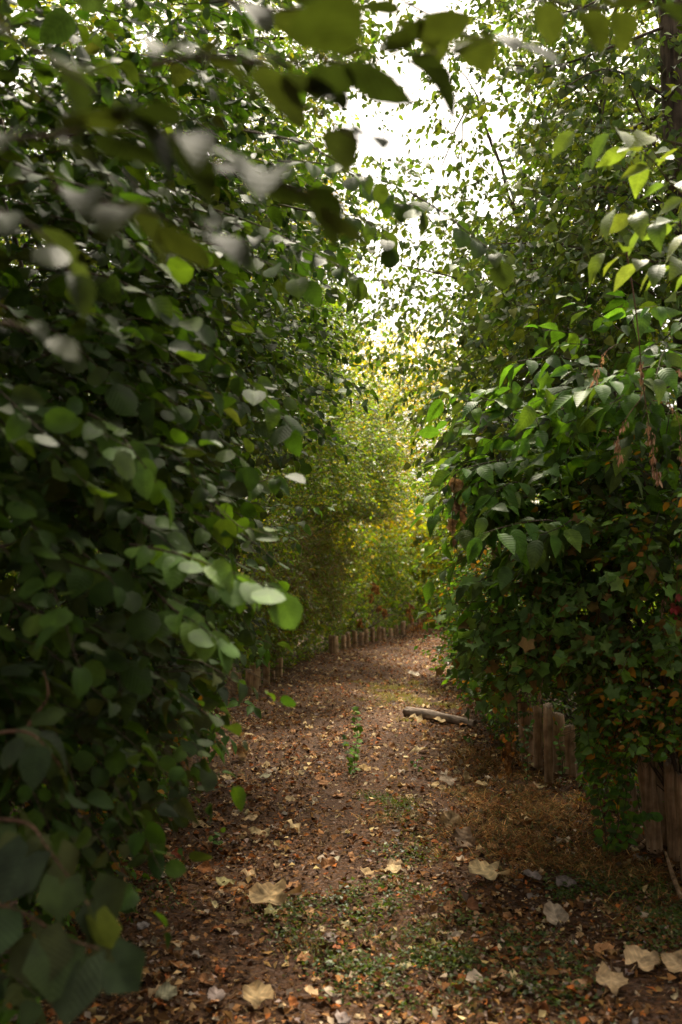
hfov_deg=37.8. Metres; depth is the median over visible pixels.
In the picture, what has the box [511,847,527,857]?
fallen leaf
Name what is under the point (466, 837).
fallen leaf
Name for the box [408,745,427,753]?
fallen leaf
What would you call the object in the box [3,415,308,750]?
dogwood shrub
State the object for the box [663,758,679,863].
wooden post
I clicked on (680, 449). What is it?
seed stalk
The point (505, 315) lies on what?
poplar tree
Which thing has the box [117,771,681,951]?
moss patch
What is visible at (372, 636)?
wooden post
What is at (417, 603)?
shaded bush
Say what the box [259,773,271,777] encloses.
fallen leaf
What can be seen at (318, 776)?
fallen leaf
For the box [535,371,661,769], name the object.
climbing vine
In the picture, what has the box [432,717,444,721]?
fallen leaf
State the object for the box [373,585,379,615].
flower head
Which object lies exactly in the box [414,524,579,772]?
ivy
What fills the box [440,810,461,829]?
fallen leaf
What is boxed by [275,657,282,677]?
wooden post
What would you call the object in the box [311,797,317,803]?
fallen leaf
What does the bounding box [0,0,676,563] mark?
sky
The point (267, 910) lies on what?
fallen leaf
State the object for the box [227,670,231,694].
wooden post
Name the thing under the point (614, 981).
fallen leaf
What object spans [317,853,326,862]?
fallen leaf
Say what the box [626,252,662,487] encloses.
seed stalk
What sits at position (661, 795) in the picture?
wooden post
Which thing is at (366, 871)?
fallen leaf
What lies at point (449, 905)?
fallen leaf
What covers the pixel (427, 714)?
fallen log
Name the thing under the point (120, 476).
hazel tree
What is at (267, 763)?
fallen leaf
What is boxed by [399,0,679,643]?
backing tree
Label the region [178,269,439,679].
privet shrub
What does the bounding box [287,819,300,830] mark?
fallen leaf
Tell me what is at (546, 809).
dry grass
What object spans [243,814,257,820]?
fallen leaf
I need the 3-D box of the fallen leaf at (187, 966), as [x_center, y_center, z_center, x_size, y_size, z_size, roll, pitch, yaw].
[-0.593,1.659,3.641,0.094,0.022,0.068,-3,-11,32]
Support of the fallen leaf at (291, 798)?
on the path
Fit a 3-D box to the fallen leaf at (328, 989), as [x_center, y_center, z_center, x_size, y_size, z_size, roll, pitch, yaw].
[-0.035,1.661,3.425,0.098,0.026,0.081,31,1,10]
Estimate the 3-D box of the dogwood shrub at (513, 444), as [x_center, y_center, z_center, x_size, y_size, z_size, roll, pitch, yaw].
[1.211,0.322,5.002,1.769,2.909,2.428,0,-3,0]
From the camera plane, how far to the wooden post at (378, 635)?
19.72 m
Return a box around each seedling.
[208,827,225,849]
[410,757,423,771]
[463,734,474,744]
[518,719,534,783]
[553,719,568,784]
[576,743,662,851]
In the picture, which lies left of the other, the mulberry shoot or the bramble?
the mulberry shoot
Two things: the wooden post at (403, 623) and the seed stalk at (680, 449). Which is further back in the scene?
the wooden post at (403, 623)
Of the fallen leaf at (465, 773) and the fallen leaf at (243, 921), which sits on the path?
the fallen leaf at (243, 921)
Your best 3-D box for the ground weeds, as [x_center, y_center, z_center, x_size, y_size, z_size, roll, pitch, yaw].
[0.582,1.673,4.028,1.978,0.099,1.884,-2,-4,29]
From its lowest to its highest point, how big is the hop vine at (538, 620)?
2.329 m
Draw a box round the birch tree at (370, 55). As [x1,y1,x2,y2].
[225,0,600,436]
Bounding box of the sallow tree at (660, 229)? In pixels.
[552,125,681,293]
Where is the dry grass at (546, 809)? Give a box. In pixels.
[348,730,681,935]
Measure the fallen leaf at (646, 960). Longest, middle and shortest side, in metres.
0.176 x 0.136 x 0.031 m
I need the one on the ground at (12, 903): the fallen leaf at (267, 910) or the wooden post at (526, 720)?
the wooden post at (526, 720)
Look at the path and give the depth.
4.61 m
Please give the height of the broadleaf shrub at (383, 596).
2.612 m
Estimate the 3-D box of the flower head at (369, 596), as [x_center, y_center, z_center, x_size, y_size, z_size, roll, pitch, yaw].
[0.499,1.746,18.132,0.193,0.555,0.126,0,-3,0]
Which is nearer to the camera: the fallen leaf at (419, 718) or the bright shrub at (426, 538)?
the fallen leaf at (419, 718)
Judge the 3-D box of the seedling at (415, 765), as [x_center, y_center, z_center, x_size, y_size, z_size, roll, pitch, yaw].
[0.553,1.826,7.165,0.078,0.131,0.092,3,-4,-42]
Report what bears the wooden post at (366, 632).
on the ground at (12, 903)
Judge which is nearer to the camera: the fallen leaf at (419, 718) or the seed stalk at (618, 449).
the seed stalk at (618, 449)
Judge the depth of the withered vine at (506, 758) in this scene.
6.32 m
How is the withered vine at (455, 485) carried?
hanging from the dogwood shrub at (513, 444)
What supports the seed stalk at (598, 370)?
attached to the dogwood shrub at (513, 444)
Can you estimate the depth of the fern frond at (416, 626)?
20.90 m
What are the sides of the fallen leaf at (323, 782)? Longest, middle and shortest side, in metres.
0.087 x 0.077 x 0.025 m
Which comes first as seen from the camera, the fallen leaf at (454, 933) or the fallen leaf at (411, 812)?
the fallen leaf at (454, 933)
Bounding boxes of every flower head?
[356,618,363,649]
[363,594,373,622]
[370,582,376,591]
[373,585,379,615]
[375,606,383,632]
[381,609,387,636]
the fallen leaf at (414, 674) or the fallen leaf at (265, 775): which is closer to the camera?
the fallen leaf at (265, 775)
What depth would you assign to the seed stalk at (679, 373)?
4.04 m
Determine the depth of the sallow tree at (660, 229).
2.88 m
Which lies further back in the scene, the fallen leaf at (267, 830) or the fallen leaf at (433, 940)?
the fallen leaf at (267, 830)
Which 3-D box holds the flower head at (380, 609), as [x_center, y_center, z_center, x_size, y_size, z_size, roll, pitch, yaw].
[0.703,1.966,18.323,0.130,0.530,0.141,2,-4,-30]
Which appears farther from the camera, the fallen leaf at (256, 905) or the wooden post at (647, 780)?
the wooden post at (647, 780)
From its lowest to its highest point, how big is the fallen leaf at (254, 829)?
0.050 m
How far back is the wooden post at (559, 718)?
7.07 m
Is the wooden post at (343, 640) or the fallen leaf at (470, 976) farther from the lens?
the wooden post at (343, 640)
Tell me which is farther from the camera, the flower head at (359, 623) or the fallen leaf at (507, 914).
the flower head at (359, 623)
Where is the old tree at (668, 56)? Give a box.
[488,0,681,479]
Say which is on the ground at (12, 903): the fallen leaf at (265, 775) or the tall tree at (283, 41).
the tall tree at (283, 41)
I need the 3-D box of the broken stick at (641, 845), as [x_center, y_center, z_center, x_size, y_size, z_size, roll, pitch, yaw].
[1.583,1.750,5.240,0.030,0.056,0.196,-3,-4,41]
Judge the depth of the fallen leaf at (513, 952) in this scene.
3.78 m
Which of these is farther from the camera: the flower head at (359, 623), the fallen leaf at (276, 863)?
the flower head at (359, 623)
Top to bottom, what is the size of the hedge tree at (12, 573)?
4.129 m
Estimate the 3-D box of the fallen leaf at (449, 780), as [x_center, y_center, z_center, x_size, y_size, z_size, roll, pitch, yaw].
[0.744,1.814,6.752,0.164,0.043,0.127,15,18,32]
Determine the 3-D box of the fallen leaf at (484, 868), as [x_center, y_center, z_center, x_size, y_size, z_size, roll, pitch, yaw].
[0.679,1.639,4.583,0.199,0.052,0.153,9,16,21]
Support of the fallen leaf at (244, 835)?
on the path
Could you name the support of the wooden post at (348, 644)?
on the ground at (12, 903)
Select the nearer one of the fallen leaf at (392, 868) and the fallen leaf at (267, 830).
the fallen leaf at (392, 868)
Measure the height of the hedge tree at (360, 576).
4.492 m
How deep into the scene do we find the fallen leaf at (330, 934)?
3.90 m
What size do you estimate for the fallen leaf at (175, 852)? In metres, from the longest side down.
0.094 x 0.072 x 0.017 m
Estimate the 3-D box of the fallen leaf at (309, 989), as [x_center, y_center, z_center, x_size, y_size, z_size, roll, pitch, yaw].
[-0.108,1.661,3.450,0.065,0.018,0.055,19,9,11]
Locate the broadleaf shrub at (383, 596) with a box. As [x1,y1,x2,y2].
[303,524,425,650]
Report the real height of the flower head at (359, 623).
0.558 m
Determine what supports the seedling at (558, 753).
on the path
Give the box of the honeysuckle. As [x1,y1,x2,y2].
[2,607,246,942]
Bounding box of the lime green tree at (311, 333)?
[49,181,395,593]
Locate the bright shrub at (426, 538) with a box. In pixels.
[367,454,479,609]
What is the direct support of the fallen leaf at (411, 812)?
on the path
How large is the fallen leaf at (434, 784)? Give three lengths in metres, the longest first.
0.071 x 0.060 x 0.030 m
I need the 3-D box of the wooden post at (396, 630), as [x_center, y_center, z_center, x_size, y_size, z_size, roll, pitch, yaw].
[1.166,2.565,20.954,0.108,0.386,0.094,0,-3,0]
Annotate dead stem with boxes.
[537,605,574,701]
[553,615,571,654]
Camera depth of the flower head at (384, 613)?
18.51 m
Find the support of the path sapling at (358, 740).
on the path
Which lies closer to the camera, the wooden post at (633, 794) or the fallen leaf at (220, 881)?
the fallen leaf at (220, 881)
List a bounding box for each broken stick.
[635,839,645,848]
[664,851,681,899]
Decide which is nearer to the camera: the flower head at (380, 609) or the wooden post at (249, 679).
the wooden post at (249, 679)
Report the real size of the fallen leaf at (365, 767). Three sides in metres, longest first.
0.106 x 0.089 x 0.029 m
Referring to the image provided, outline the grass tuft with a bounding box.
[264,791,508,1022]
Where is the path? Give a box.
[0,624,681,1023]
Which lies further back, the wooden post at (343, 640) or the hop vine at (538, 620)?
the wooden post at (343, 640)
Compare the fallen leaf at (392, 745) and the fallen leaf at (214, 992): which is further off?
the fallen leaf at (392, 745)
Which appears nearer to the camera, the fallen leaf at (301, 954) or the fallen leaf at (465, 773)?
the fallen leaf at (301, 954)
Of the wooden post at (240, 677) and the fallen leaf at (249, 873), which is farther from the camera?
the wooden post at (240, 677)
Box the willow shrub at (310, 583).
[234,490,405,670]
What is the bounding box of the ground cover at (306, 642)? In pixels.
[226,610,436,682]
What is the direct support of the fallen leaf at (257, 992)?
on the path
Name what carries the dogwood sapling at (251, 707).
on the path
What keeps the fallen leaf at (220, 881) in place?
on the path
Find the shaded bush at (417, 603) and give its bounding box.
[315,489,446,626]
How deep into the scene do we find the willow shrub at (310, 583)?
14.91 m
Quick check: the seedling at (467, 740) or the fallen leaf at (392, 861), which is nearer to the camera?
the fallen leaf at (392, 861)
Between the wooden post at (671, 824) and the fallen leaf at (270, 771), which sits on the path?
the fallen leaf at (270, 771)
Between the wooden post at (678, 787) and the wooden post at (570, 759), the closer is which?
the wooden post at (678, 787)
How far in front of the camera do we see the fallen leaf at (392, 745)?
8.14 m
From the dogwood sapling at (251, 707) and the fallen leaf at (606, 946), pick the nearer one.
the fallen leaf at (606, 946)
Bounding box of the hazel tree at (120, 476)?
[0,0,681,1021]
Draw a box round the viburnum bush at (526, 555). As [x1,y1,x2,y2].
[429,355,681,772]
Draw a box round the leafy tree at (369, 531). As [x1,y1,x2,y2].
[170,105,455,657]
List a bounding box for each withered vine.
[227,714,248,760]
[446,470,466,554]
[498,714,516,778]
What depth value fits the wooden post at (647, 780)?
5.12 m
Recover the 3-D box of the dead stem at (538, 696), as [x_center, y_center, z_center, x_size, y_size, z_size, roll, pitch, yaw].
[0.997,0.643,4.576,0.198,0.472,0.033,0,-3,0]
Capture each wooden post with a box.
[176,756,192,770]
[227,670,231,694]
[232,671,241,693]
[245,668,252,694]
[250,662,260,685]
[253,671,258,689]
[263,663,269,684]
[271,669,274,681]
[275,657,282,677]
[329,635,338,653]
[341,635,345,649]
[345,631,350,648]
[352,630,356,647]
[358,631,363,645]
[364,628,368,643]
[370,627,374,641]
[376,627,380,640]
[381,628,385,639]
[388,628,392,638]
[394,625,398,635]
[401,621,405,634]
[517,689,533,766]
[533,704,543,772]
[543,702,552,787]
[553,712,565,773]
[564,723,576,776]
[624,781,641,841]
[637,756,662,853]
[650,754,666,845]
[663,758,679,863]
[674,771,681,880]
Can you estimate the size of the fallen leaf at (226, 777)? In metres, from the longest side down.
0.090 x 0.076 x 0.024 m
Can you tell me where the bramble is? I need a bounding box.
[441,567,681,843]
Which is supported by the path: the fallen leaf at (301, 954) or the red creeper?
the fallen leaf at (301, 954)
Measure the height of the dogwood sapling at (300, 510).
2.009 m
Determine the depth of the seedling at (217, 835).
5.18 m
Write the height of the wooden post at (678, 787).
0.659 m
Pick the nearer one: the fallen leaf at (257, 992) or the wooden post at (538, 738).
the fallen leaf at (257, 992)
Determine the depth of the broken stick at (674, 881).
4.63 m
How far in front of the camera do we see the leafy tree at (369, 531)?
18.72 m
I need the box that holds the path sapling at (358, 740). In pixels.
[342,706,363,773]
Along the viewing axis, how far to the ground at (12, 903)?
11.18 m
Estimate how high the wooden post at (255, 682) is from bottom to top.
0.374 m
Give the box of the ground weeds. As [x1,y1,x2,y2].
[241,839,681,1023]
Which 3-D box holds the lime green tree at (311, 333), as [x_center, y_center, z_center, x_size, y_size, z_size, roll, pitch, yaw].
[-0.849,-0.389,8.061,2.851,4.681,2.341,3,-4,-40]
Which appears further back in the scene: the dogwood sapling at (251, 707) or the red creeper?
the dogwood sapling at (251, 707)
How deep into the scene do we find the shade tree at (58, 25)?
2.67 m
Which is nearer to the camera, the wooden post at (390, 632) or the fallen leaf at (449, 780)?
the fallen leaf at (449, 780)
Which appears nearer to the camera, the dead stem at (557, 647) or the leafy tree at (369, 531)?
the dead stem at (557, 647)
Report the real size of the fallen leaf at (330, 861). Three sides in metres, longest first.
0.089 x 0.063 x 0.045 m
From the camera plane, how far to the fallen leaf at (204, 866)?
4.80 m
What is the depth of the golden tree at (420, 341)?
26.73 m
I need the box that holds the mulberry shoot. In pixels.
[0,663,145,1023]
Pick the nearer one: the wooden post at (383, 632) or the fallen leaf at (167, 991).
the fallen leaf at (167, 991)
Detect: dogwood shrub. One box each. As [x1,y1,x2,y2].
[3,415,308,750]
[408,290,681,786]
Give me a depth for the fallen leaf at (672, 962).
3.57 m
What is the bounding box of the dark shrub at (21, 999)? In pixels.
[0,536,252,1023]
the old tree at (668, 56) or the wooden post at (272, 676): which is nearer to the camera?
the old tree at (668, 56)
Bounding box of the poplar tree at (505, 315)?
[346,0,681,478]
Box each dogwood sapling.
[165,629,270,774]
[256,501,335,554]
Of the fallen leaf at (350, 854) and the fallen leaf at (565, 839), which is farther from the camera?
the fallen leaf at (565, 839)
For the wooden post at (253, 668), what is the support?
on the ground at (12, 903)
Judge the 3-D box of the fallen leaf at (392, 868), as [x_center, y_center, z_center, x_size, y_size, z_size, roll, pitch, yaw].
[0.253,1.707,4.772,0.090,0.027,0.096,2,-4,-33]
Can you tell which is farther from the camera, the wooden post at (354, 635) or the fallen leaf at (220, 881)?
the wooden post at (354, 635)
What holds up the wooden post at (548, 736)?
on the ground at (12, 903)
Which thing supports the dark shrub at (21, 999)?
on the ground at (12, 903)
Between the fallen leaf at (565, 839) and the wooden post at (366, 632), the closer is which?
the fallen leaf at (565, 839)
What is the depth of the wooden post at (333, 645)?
16.95 m
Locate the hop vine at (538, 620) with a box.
[415,402,681,790]
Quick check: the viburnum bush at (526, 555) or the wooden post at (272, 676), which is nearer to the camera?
the viburnum bush at (526, 555)
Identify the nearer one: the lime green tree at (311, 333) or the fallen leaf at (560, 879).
the fallen leaf at (560, 879)
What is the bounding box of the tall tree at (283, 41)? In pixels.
[0,0,383,607]
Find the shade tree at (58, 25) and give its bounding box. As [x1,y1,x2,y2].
[39,0,103,75]
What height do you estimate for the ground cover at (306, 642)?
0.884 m
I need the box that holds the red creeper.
[667,570,681,620]
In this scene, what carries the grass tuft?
on the path
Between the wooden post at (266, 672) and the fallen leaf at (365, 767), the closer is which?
the fallen leaf at (365, 767)
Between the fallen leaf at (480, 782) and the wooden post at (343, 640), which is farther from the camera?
the wooden post at (343, 640)
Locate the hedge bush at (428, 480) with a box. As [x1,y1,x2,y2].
[385,416,593,664]
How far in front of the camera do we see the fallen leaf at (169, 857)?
4.99 m
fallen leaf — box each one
[151,982,176,999]
[164,854,174,859]
[171,848,185,858]
[171,961,190,968]
[192,819,207,827]
[196,861,216,872]
[207,986,225,1000]
[216,876,235,885]
[221,775,231,779]
[235,919,249,923]
[239,831,246,838]
[239,868,255,877]
[242,979,273,1008]
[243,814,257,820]
[248,877,301,904]
[249,826,260,835]
[254,903,267,908]
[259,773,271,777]
[261,761,269,767]
[261,828,269,836]
[264,901,279,915]
[266,767,276,772]
[274,860,279,867]
[284,796,294,800]
[285,880,298,888]
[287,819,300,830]
[297,952,309,960]
[304,985,317,995]
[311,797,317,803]
[315,774,324,779]
[317,779,328,785]
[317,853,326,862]
[321,856,335,867]
[321,985,341,1003]
[322,932,341,942]
[347,852,356,860]
[358,764,370,770]
[360,866,373,874]
[381,864,401,872]
[387,857,401,865]
[389,742,396,748]
[405,671,419,675]
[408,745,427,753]
[409,713,425,723]
[409,809,421,816]
[431,781,438,787]
[431,938,440,947]
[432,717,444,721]
[439,774,461,785]
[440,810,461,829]
[443,900,454,911]
[447,930,460,940]
[452,826,483,846]
[463,771,471,781]
[466,968,482,982]
[468,858,509,879]
[473,780,487,785]
[502,911,512,919]
[505,945,515,954]
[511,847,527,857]
[521,869,541,879]
[543,901,568,924]
[556,836,571,842]
[556,875,579,886]
[573,896,582,909]
[594,942,613,951]
[596,961,627,995]
[623,945,659,971]
[658,950,681,972]
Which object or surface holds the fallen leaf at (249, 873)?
on the path
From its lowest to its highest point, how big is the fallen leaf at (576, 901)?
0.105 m
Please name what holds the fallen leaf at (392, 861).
on the path
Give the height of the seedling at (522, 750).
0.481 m
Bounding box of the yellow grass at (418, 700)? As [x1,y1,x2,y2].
[347,678,459,721]
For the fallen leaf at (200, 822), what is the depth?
5.67 m
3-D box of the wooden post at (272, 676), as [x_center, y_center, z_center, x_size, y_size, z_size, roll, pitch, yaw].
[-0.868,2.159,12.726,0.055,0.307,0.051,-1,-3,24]
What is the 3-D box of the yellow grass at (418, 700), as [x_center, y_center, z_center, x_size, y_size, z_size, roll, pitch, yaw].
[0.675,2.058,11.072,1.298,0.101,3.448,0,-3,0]
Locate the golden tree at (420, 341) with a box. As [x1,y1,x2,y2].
[287,299,524,617]
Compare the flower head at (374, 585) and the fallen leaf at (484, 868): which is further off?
the flower head at (374, 585)
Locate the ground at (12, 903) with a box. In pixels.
[9,570,681,906]
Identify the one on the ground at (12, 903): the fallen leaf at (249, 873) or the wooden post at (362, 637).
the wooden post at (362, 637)
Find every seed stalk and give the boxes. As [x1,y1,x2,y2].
[590,344,617,386]
[614,400,639,467]
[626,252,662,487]
[644,365,681,377]
[653,400,681,461]
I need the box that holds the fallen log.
[402,706,477,727]
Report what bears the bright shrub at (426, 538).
on the path
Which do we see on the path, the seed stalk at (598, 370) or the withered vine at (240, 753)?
the withered vine at (240, 753)
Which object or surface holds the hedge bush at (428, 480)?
on the ground at (12, 903)
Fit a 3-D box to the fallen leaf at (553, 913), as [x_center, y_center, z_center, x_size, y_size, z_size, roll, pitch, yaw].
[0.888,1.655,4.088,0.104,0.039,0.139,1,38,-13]
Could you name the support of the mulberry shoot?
on the ground at (12, 903)

